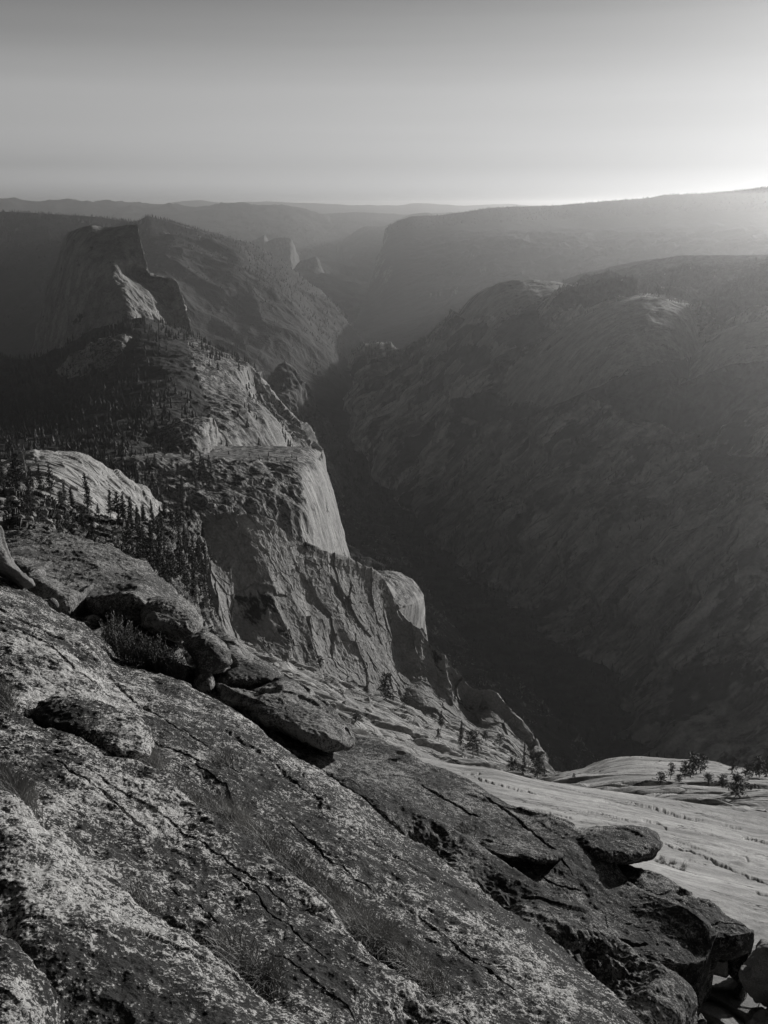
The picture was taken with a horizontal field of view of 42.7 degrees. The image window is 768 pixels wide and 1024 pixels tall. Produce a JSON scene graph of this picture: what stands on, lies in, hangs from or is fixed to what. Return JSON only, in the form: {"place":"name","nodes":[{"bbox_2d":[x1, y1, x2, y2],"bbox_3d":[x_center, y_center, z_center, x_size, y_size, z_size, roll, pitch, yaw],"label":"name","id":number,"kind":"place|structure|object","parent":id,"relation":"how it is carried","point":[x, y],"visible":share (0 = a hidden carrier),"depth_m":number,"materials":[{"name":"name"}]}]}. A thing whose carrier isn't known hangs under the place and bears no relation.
{"place":"outdoors","nodes":[
{"label":"outdoors","id":0,"kind":"place"},
{"bbox_2d":[0,934,64,1023],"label":"rock slab","id":1,"kind":"object","parent":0,"point":[28,994],"visible":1,"depth_m":3.24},
{"bbox_2d":[0,449,168,519],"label":"granite dome","id":2,"kind":"structure","parent":0,"point":[68,468],"depth_m":725.73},
{"bbox_2d":[55,334,131,378],"bbox_3d":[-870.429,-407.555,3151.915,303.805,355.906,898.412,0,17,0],"label":"rock knob","id":3,"kind":"object","parent":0,"point":[104,358],"visible":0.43,"depth_m":2935.88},
{"bbox_2d":[66,331,127,378],"bbox_3d":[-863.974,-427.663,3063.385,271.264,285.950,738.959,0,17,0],"label":"forest","id":4,"kind":"object","parent":3,"relation":"on","point":[92,355],"visible":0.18,"depth_m":2942.30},
{"bbox_2d":[28,225,194,358],"bbox_3d":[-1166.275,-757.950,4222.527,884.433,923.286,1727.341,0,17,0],"label":"granite dome","id":5,"kind":"structure","parent":0,"point":[100,276],"depth_m":3763.60,"materials":[{"name":"stone"}]},
{"bbox_2d":[0,478,229,671],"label":"talus slope","id":6,"kind":"structure","parent":0,"point":[212,623],"depth_m":399.70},
{"bbox_2d":[4,467,15,488],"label":"conifer","id":7,"kind":"object","parent":6,"relation":"on","point":[8,478],"visible":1,"depth_m":449.61,"materials":[{"name":"black plant"}]},
{"bbox_2d":[5,453,25,483],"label":"conifer","id":8,"kind":"object","parent":6,"relation":"on","point":[17,470],"visible":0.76,"depth_m":456.71,"materials":[{"name":"black plant"}]},
{"bbox_2d":[23,476,32,495],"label":"conifer","id":9,"kind":"object","parent":6,"relation":"on","point":[28,492],"visible":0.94,"depth_m":445.97,"materials":[{"name":"black plant"}]},
{"bbox_2d":[33,507,46,522],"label":"conifer","id":10,"kind":"object","parent":6,"relation":"on","point":[40,515],"visible":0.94,"depth_m":312.16,"materials":[{"name":"black plant"}]},
{"bbox_2d":[34,464,45,490],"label":"conifer","id":11,"kind":"object","parent":6,"relation":"on","point":[40,485],"visible":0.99,"depth_m":554.76,"materials":[{"name":"black plant"}]},
{"bbox_2d":[43,464,55,495],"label":"conifer","id":12,"kind":"object","parent":6,"relation":"on","point":[49,482],"visible":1,"depth_m":467.49,"materials":[{"name":"black plant"}]},
{"bbox_2d":[67,487,75,505],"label":"conifer","id":13,"kind":"object","parent":6,"relation":"on","point":[70,497],"visible":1,"depth_m":474.33,"materials":[{"name":"black plant"}]},
{"bbox_2d":[82,473,92,508],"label":"conifer","id":14,"kind":"object","parent":6,"relation":"on","point":[87,502],"visible":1,"depth_m":479.92,"materials":[{"name":"black plant"}]},
{"bbox_2d":[105,488,113,516],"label":"conifer","id":15,"kind":"object","parent":6,"relation":"on","point":[109,506],"visible":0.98,"depth_m":471.83,"materials":[{"name":"black plant"}]},
{"bbox_2d":[111,491,124,518],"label":"conifer","id":16,"kind":"object","parent":6,"relation":"on","point":[116,508],"visible":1,"depth_m":404.46,"materials":[{"name":"black plant"}]},
{"bbox_2d":[120,492,126,520],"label":"conifer","id":17,"kind":"object","parent":6,"relation":"on","point":[124,509],"visible":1,"depth_m":406.19,"materials":[{"name":"black plant"}]},
{"bbox_2d":[121,520,133,545],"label":"conifer","id":18,"kind":"object","parent":6,"relation":"on","point":[128,537],"visible":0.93,"depth_m":344.31,"materials":[{"name":"black plant"}]},
{"bbox_2d":[124,496,134,517],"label":"conifer","id":19,"kind":"object","parent":6,"relation":"on","point":[129,507],"visible":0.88,"depth_m":406.72,"materials":[{"name":"black plant"}]},
{"bbox_2d":[142,537,154,562],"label":"conifer","id":20,"kind":"object","parent":6,"relation":"on","point":[146,550],"visible":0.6,"depth_m":340.72,"materials":[{"name":"black plant"}]},
{"bbox_2d":[152,546,161,572],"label":"conifer","id":21,"kind":"object","parent":6,"relation":"on","point":[158,556],"visible":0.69,"depth_m":354.31,"materials":[{"name":"black plant"}]},
{"bbox_2d":[154,517,161,541],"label":"conifer","id":22,"kind":"object","parent":6,"relation":"on","point":[157,529],"visible":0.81,"depth_m":392.49,"materials":[{"name":"black plant"}]},
{"bbox_2d":[160,553,173,574],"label":"conifer","id":23,"kind":"object","parent":6,"relation":"on","point":[167,560],"visible":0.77,"depth_m":351.32,"materials":[{"name":"black plant"}]},
{"bbox_2d":[168,510,177,531],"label":"conifer","id":24,"kind":"object","parent":6,"relation":"on","point":[172,522],"visible":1,"depth_m":460.28,"materials":[{"name":"black plant"}]},
{"bbox_2d":[176,556,187,578],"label":"conifer","id":25,"kind":"object","parent":6,"relation":"on","point":[180,566],"visible":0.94,"depth_m":380.58,"materials":[{"name":"black plant"}]},
{"bbox_2d":[180,559,189,584],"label":"conifer","id":26,"kind":"object","parent":6,"relation":"on","point":[185,577],"visible":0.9,"depth_m":383.24,"materials":[{"name":"black plant"}]},
{"bbox_2d":[189,572,197,596],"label":"conifer","id":27,"kind":"object","parent":6,"relation":"on","point":[193,587],"visible":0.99,"depth_m":370.15,"materials":[{"name":"black plant"}]},
{"bbox_2d":[197,574,205,595],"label":"conifer","id":28,"kind":"object","parent":6,"relation":"on","point":[200,586],"visible":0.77,"depth_m":403.86,"materials":[{"name":"black plant"}]},
{"bbox_2d":[0,318,295,492],"bbox_3d":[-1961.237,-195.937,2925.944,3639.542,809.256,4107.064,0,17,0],"label":"forest slope","id":29,"kind":"structure","parent":0,"point":[220,396],"depth_m":2587.09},
{"bbox_2d":[0,314,293,503],"bbox_3d":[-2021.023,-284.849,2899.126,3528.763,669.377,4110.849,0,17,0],"label":"forest","id":30,"kind":"object","parent":29,"relation":"on","point":[38,429],"visible":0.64,"depth_m":2305.41,"materials":[{"name":"plant"}]},
{"bbox_2d":[181,326,251,366],"bbox_3d":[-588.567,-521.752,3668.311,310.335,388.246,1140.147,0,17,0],"label":"forest","id":31,"kind":"object","parent":29,"relation":"on","point":[209,343],"visible":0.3,"depth_m":3346.74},
{"bbox_2d":[0,790,310,1023],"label":"rock slab","id":32,"kind":"object","parent":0,"point":[97,949],"visible":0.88,"depth_m":3.80,"materials":[{"name":"stone"}]},
{"bbox_2d":[0,212,362,418],"bbox_3d":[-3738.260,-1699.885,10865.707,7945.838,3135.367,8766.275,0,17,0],"label":"valley wall","id":33,"kind":"structure","parent":0,"point":[268,352],"depth_m":8264.97,"materials":[{"name":"stone"}]},
{"bbox_2d":[0,209,364,398],"bbox_3d":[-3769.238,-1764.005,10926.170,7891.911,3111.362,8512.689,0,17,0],"label":"forest","id":34,"kind":"object","parent":33,"relation":"on","point":[201,252],"visible":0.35,"depth_m":9057.24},
{"bbox_2d":[0,197,375,307],"bbox_3d":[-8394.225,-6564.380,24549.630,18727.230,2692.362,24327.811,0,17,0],"label":"plateau","id":35,"kind":"structure","parent":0,"point":[344,283],"depth_m":24522.04,"materials":[{"name":"stone"}]},
{"bbox_2d":[1,205,351,257],"bbox_3d":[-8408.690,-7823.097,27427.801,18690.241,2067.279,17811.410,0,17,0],"label":"forest","id":36,"kind":"object","parent":35,"relation":"on","point":[233,229],"visible":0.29,"depth_m":23716.08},
{"bbox_2d":[156,417,221,454],"bbox_3d":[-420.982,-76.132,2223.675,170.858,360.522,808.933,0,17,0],"label":"rock knob","id":37,"kind":"object","parent":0,"point":[196,435],"visible":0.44,"depth_m":1913.68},
{"bbox_2d":[27,589,362,776],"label":"rock ground","id":38,"kind":"structure","parent":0,"point":[329,764],"depth_m":10.24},
{"bbox_2d":[43,598,58,608],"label":"stone","id":39,"kind":"object","parent":38,"relation":"on","point":[53,603],"visible":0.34,"depth_m":11.68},
{"bbox_2d":[27,561,93,616],"bbox_3d":[-4.233,1.214,12.930,0.979,1.056,1.949,0,17,0],"label":"boulder","id":40,"kind":"object","parent":38,"relation":"on","point":[70,600],"visible":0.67,"depth_m":12.20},
{"bbox_2d":[86,615,100,623],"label":"stone","id":41,"kind":"object","parent":38,"relation":"on","point":[91,619],"visible":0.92,"depth_m":11.88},
{"bbox_2d":[4,529,202,649],"bbox_3d":[-5.812,2.096,15.983,8.766,4.341,3.523,15,23,39],"label":"boulder","id":42,"kind":"object","parent":38,"relation":"on","point":[125,585],"visible":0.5,"depth_m":13.99,"materials":[{"name":"stone"}]},
{"bbox_2d":[98,607,188,682],"bbox_3d":[-2.668,1.516,10.756,1.496,0.690,0.712,13,21,35],"label":"shrub","id":43,"kind":"object","parent":38,"relation":"on","point":[143,651],"visible":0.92,"depth_m":10.58,"materials":[{"name":"grey plant"}]},
{"bbox_2d":[140,596,202,640],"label":"boulder","id":44,"kind":"object","parent":38,"relation":"on","point":[174,619],"visible":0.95,"depth_m":11.67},
{"bbox_2d":[182,630,232,692],"bbox_3d":[-1.929,1.699,10.904,0.506,0.694,1.035,-7,19,-20],"label":"boulder","id":45,"kind":"object","parent":38,"relation":"on","point":[209,653],"visible":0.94,"depth_m":10.60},
{"bbox_2d":[215,676,354,752],"bbox_3d":[-1.039,2.112,10.456,1.196,0.733,2.356,-16,23,-41],"label":"boulder","id":46,"kind":"object","parent":38,"relation":"on","point":[300,712],"visible":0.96,"depth_m":9.86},
{"bbox_2d":[216,634,283,687],"bbox_3d":[-1.593,1.790,11.567,0.767,0.546,1.867,-3,18,-10],"label":"boulder","id":47,"kind":"object","parent":46,"relation":"on","point":[248,669],"visible":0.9,"depth_m":10.92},
{"bbox_2d":[99,440,350,557],"bbox_3d":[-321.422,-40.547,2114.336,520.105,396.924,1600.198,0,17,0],"label":"cliff","id":48,"kind":"structure","parent":0,"point":[292,498],"depth_m":1661.94,"materials":[{"name":"stone"}]},
{"bbox_2d":[0,709,465,1023],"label":"rock slab","id":49,"kind":"object","parent":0,"point":[108,816],"visible":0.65,"depth_m":5.15,"materials":[{"name":"stone"}]},
{"bbox_2d":[0,747,59,821],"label":"grass tuft","id":50,"kind":"object","parent":49,"relation":"on","point":[19,787],"visible":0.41,"depth_m":5.16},
{"bbox_2d":[115,875,166,913],"bbox_3d":[-1.158,1.834,4.636,0.311,0.160,0.300,0,17,0],"label":"grass tuft","id":51,"kind":"object","parent":49,"relation":"on","point":[137,893],"visible":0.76,"depth_m":4.68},
{"bbox_2d":[192,916,309,999],"bbox_3d":[-0.634,1.960,4.314,0.590,0.218,0.389,16,23,41],"label":"grass tuft","id":52,"kind":"object","parent":49,"relation":"on","point":[266,979],"visible":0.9,"depth_m":4.29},
{"bbox_2d":[251,235,299,268],"bbox_3d":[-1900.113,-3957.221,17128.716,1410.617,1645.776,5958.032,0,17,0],"label":"cliff","id":53,"kind":"structure","parent":0,"point":[284,249],"depth_m":17394.92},
{"bbox_2d":[251,365,343,502],"bbox_3d":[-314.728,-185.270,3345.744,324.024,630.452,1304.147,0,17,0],"label":"rock rib","id":54,"kind":"object","parent":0,"point":[302,433],"visible":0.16,"depth_m":3218.43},
{"bbox_2d":[294,257,323,274],"bbox_3d":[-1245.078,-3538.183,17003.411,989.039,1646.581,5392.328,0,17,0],"label":"cliff","id":55,"kind":"structure","parent":0,"point":[312,265],"depth_m":17076.84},
{"bbox_2d":[218,799,417,963],"bbox_3d":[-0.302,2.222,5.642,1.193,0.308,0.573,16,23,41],"label":"grass","id":56,"kind":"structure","parent":0,"point":[384,930],"depth_m":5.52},
{"bbox_2d":[0,577,643,1023],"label":"rock slab","id":57,"kind":"object","parent":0,"point":[508,967],"visible":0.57,"depth_m":7.05,"materials":[{"name":"stone"}]},
{"bbox_2d":[0,525,34,588],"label":"boulder","id":58,"kind":"object","parent":57,"relation":"on","point":[10,571],"visible":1,"depth_m":11.14,"materials":[{"name":"stone"}]},
{"bbox_2d":[0,666,38,712],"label":"grass tuft","id":59,"kind":"object","parent":57,"relation":"on","point":[5,697],"visible":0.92,"depth_m":7.48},
{"bbox_2d":[34,694,154,759],"bbox_3d":[-2.076,1.546,7.152,1.467,0.343,0.630,13,22,36],"label":"boulder","id":60,"kind":"object","parent":57,"relation":"on","point":[113,730],"visible":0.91,"depth_m":6.92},
{"bbox_2d":[138,735,177,773],"bbox_3d":[-1.657,1.744,6.946,0.545,0.234,0.564,-15,23,-40],"label":"grass tuft","id":61,"kind":"object","parent":57,"relation":"on","point":[151,761],"visible":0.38,"depth_m":6.93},
{"bbox_2d":[160,771,220,810],"bbox_3d":[-1.362,1.889,6.623,0.307,0.170,0.634,-16,23,-41],"label":"grass tuft","id":62,"kind":"object","parent":57,"relation":"on","point":[192,797],"visible":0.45,"depth_m":6.59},
{"bbox_2d":[205,743,241,768],"bbox_3d":[-1.231,1.898,7.552,0.291,0.212,0.399,0,17,0],"label":"grass tuft","id":63,"kind":"object","parent":57,"relation":"on","point":[225,756],"visible":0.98,"depth_m":7.57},
{"bbox_2d":[189,784,264,831],"bbox_3d":[-1.041,1.974,6.463,0.570,0.255,0.514,0,17,0],"label":"grass tuft","id":64,"kind":"object","parent":57,"relation":"on","point":[219,809],"visible":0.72,"depth_m":6.47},
{"bbox_2d":[266,362,408,553],"bbox_3d":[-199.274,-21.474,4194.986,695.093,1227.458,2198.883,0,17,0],"label":"cliff","id":65,"kind":"structure","parent":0,"point":[291,389],"depth_m":4161.41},
{"bbox_2d":[166,200,541,214],"bbox_3d":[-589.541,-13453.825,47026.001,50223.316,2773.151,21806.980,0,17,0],"label":"hills","id":66,"kind":"structure","parent":0,"point":[406,209],"depth_m":41677.00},
{"bbox_2d":[336,226,387,260],"bbox_3d":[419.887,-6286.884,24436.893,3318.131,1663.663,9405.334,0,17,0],"label":"hills","id":67,"kind":"structure","parent":0,"point":[365,242],"depth_m":20777.48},
{"bbox_2d":[197,512,561,773],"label":"cliff","id":68,"kind":"structure","parent":0,"point":[275,588],"depth_m":680.54,"materials":[{"name":"stone"}]},
{"bbox_2d":[377,570,427,640],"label":"rock slab","id":69,"kind":"object","parent":68,"relation":"attached to","point":[407,593],"visible":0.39,"depth_m":1269.20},
{"bbox_2d":[0,0,767,205],"label":"sky","id":70,"kind":"structure","parent":0,"point":[344,102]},
{"bbox_2d":[326,212,457,231],"bbox_3d":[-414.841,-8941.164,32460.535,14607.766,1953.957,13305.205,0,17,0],"label":"hills","id":71,"kind":"structure","parent":0,"point":[349,222],"depth_m":27750.05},
{"bbox_2d":[238,639,557,779],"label":"fractured slabs","id":72,"kind":"structure","parent":0,"point":[409,729],"depth_m":456.88,"materials":[{"name":"stone"}]},
{"bbox_2d":[375,672,396,699],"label":"conifer","id":73,"kind":"object","parent":72,"relation":"on","point":[385,681],"visible":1,"depth_m":616.11,"materials":[{"name":"black plant"}]},
{"bbox_2d":[462,729,481,757],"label":"conifer","id":74,"kind":"object","parent":72,"relation":"on","point":[471,735],"visible":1,"depth_m":391.84,"materials":[{"name":"black plant"}]},
{"bbox_2d":[506,757,519,771],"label":"conifer","id":75,"kind":"object","parent":72,"relation":"on","point":[511,764],"visible":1,"depth_m":332.48,"materials":[{"name":"black plant"}]},
{"bbox_2d":[520,740,526,773],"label":"conifer","id":76,"kind":"object","parent":72,"relation":"on","point":[523,765],"visible":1,"depth_m":329.00,"materials":[{"name":"black plant"}]},
{"bbox_2d":[527,754,546,777],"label":"conifer","id":77,"kind":"object","parent":72,"relation":"on","point":[539,770],"visible":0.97,"depth_m":404.14,"materials":[{"name":"black plant"}]},
{"bbox_2d":[386,213,433,225],"bbox_3d":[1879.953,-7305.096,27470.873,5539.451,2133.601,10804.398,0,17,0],"label":"hills","id":78,"kind":"structure","parent":0,"point":[419,214],"depth_m":24750.85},
{"bbox_2d":[372,929,462,1005],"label":"grass","id":79,"kind":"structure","parent":0,"point":[429,981],"depth_m":5.24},
{"bbox_2d":[335,497,598,771],"bbox_3d":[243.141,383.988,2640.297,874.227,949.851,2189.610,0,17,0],"label":"canyon slope","id":80,"kind":"structure","parent":0,"point":[553,738],"depth_m":2176.34,"materials":[{"name":"stone"}]},
{"bbox_2d":[334,493,596,771],"bbox_3d":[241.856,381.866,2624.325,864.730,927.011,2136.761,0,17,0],"label":"forest","id":81,"kind":"object","parent":80,"relation":"on","point":[496,666],"visible":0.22,"depth_m":2175.32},
{"bbox_2d":[329,306,653,760],"bbox_3d":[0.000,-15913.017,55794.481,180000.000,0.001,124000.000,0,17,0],"label":"ground","id":82,"kind":"structure","parent":0,"point":[561,684],"depth_m":3532.00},
{"bbox_2d":[336,428,674,758],"bbox_3d":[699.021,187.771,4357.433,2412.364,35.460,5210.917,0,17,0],"label":"forest","id":83,"kind":"object","parent":82,"relation":"on","point":[596,725],"visible":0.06,"depth_m":3557.69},
{"bbox_2d":[422,279,573,392],"bbox_3d":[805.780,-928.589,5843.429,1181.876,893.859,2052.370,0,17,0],"label":"granite dome","id":84,"kind":"structure","parent":0,"point":[517,322],"depth_m":5247.03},
{"bbox_2d":[330,765,706,1023],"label":"rock ridge","id":85,"kind":"object","parent":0,"point":[645,989],"visible":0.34,"depth_m":7.71,"materials":[{"name":"stone"}]},
{"bbox_2d":[335,734,717,1016],"bbox_3d":[0.528,4.146,10.621,2.440,3.020,6.328,-14,22,-38],"label":"rock ledge","id":86,"kind":"object","parent":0,"point":[675,936],"visible":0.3,"depth_m":9.11,"materials":[{"name":"stone"}]},
{"bbox_2d":[452,818,476,837],"bbox_3d":[0.754,3.046,9.483,0.296,0.156,0.342,-14,22,-37],"label":"grass tuft","id":87,"kind":"object","parent":86,"relation":"on","point":[466,830],"visible":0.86,"depth_m":9.48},
{"bbox_2d":[478,837,563,864],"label":"boulder","id":88,"kind":"object","parent":86,"relation":"on","point":[509,849],"visible":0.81,"depth_m":9.04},
{"bbox_2d":[709,975,759,1020],"bbox_3d":[3.315,4.984,9.623,0.628,1.403,1.271,6,18,18],"label":"rock step","id":89,"kind":"object","parent":86,"relation":"on","point":[722,991],"visible":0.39,"depth_m":9.07,"materials":[{"name":"stone"}]},
{"bbox_2d":[618,865,753,1000],"bbox_3d":[2.671,4.430,9.533,1.644,2.064,1.269,9,20,28],"label":"boulder","id":90,"kind":"object","parent":89,"relation":"on","point":[733,941],"visible":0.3,"depth_m":8.99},
{"bbox_2d":[576,825,662,864],"bbox_3d":[2.321,3.346,9.921,1.108,0.664,1.264,0,17,0],"label":"boulder","id":91,"kind":"object","parent":90,"relation":"on","point":[624,844],"visible":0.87,"depth_m":9.52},
{"bbox_2d":[714,960,728,977],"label":"boulder","id":92,"kind":"object","parent":89,"relation":"on","point":[721,969],"visible":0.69,"depth_m":8.90,"materials":[{"name":"stone"}]},
{"bbox_2d":[343,260,767,769],"bbox_3d":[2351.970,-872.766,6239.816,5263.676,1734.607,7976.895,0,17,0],"label":"canyon wall","id":93,"kind":"structure","parent":0,"point":[646,589],"depth_m":3823.60,"materials":[{"name":"stone"}]},
{"bbox_2d":[348,256,767,754],"bbox_3d":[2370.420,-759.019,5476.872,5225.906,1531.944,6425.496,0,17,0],"label":"forest","id":94,"kind":"object","parent":93,"relation":"on","point":[692,305],"visible":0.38,"depth_m":4672.05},
{"bbox_2d":[354,187,767,348],"bbox_3d":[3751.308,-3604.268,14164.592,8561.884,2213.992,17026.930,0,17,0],"label":"plateau","id":95,"kind":"structure","parent":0,"point":[424,279],"depth_m":12176.80,"materials":[{"name":"stone"}]},
{"bbox_2d":[388,186,767,229],"bbox_3d":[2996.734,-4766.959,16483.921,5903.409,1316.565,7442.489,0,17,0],"label":"forest","id":96,"kind":"object","parent":95,"relation":"on","point":[540,215],"visible":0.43,"depth_m":15158.39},
{"bbox_2d":[417,757,767,947],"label":"rock slab","id":97,"kind":"object","parent":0,"point":[722,851],"visible":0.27,"depth_m":50.32,"materials":[{"name":"stone"}]},
{"bbox_2d":[718,805,767,811],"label":"rock ledge","id":98,"kind":"object","parent":97,"relation":"on","point":[762,809],"visible":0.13,"depth_m":85.48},
{"bbox_2d":[506,297,699,422],"bbox_3d":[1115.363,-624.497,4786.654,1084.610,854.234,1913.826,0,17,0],"label":"granite dome","id":99,"kind":"structure","parent":0,"point":[599,347],"depth_m":4235.63,"materials":[{"name":"stone"}]},
{"bbox_2d":[537,756,767,808],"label":"rocky knoll","id":100,"kind":"structure","parent":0,"point":[637,775],"depth_m":250.38,"materials":[{"name":"stone"}]},
{"bbox_2d":[655,771,666,784],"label":"conifer","id":101,"kind":"object","parent":100,"relation":"on","point":[660,778],"visible":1,"depth_m":219.25,"materials":[{"name":"black plant"}]},
{"bbox_2d":[677,760,693,777],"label":"conifer","id":102,"kind":"object","parent":100,"relation":"on","point":[685,768],"visible":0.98,"depth_m":258.45,"materials":[{"name":"black plant"}]},
{"bbox_2d":[678,751,703,774],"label":"conifer","id":103,"kind":"object","parent":100,"relation":"on","point":[694,763],"visible":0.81,"depth_m":270.63,"materials":[{"name":"black plant"}]},
{"bbox_2d":[696,754,709,771],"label":"conifer","id":104,"kind":"object","parent":100,"relation":"on","point":[704,762],"visible":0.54,"depth_m":277.29,"materials":[{"name":"black plant"}]},
{"bbox_2d":[703,773,716,785],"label":"conifer","id":105,"kind":"object","parent":100,"relation":"on","point":[708,777],"visible":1,"depth_m":218.50,"materials":[{"name":"black plant"}]},
{"bbox_2d":[712,773,728,787],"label":"conifer","id":106,"kind":"object","parent":100,"relation":"on","point":[721,780],"visible":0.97,"depth_m":215.24,"materials":[{"name":"black plant"}]},
{"bbox_2d":[723,771,752,797],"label":"conifer","id":107,"kind":"object","parent":100,"relation":"on","point":[736,779],"visible":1,"depth_m":163.62,"materials":[{"name":"black plant"}]},
{"bbox_2d":[739,762,753,778],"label":"conifer","id":108,"kind":"object","parent":100,"relation":"on","point":[747,770],"visible":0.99,"depth_m":255.91,"materials":[{"name":"black plant"}]},
{"bbox_2d":[751,755,767,777],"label":"conifer","id":109,"kind":"object","parent":100,"relation":"on","point":[759,772],"visible":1,"depth_m":258.15,"materials":[{"name":"black plant"}]},
{"bbox_2d":[561,254,767,284],"bbox_3d":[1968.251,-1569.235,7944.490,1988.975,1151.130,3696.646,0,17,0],"label":"ridge","id":110,"kind":"structure","parent":0,"point":[642,267],"depth_m":6754.10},
{"bbox_2d":[678,321,767,384],"bbox_3d":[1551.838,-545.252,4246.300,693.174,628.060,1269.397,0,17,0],"label":"granite dome","id":111,"kind":"structure","parent":0,"point":[745,343],"depth_m":3886.71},
{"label":"rock ground","id":112,"kind":"structure","parent":0,"visible":0},
{"bbox_2d":[699,1001,744,1023],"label":"rock","id":113,"kind":"object","parent":112,"relation":"on","point":[711,1012],"visible":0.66,"depth_m":8.76,"materials":[{"name":"stone"}]},
{"bbox_2d":[745,1007,767,1023],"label":"boulder","id":114,"kind":"object","parent":112,"relation":"on","point":[756,1015],"visible":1,"depth_m":7.46,"materials":[{"name":"stone"}]},
{"bbox_2d":[738,939,767,1007],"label":"boulder","id":115,"kind":"object","parent":114,"relation":"on","point":[753,974],"visible":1,"depth_m":7.65,"materials":[{"name":"stone"}]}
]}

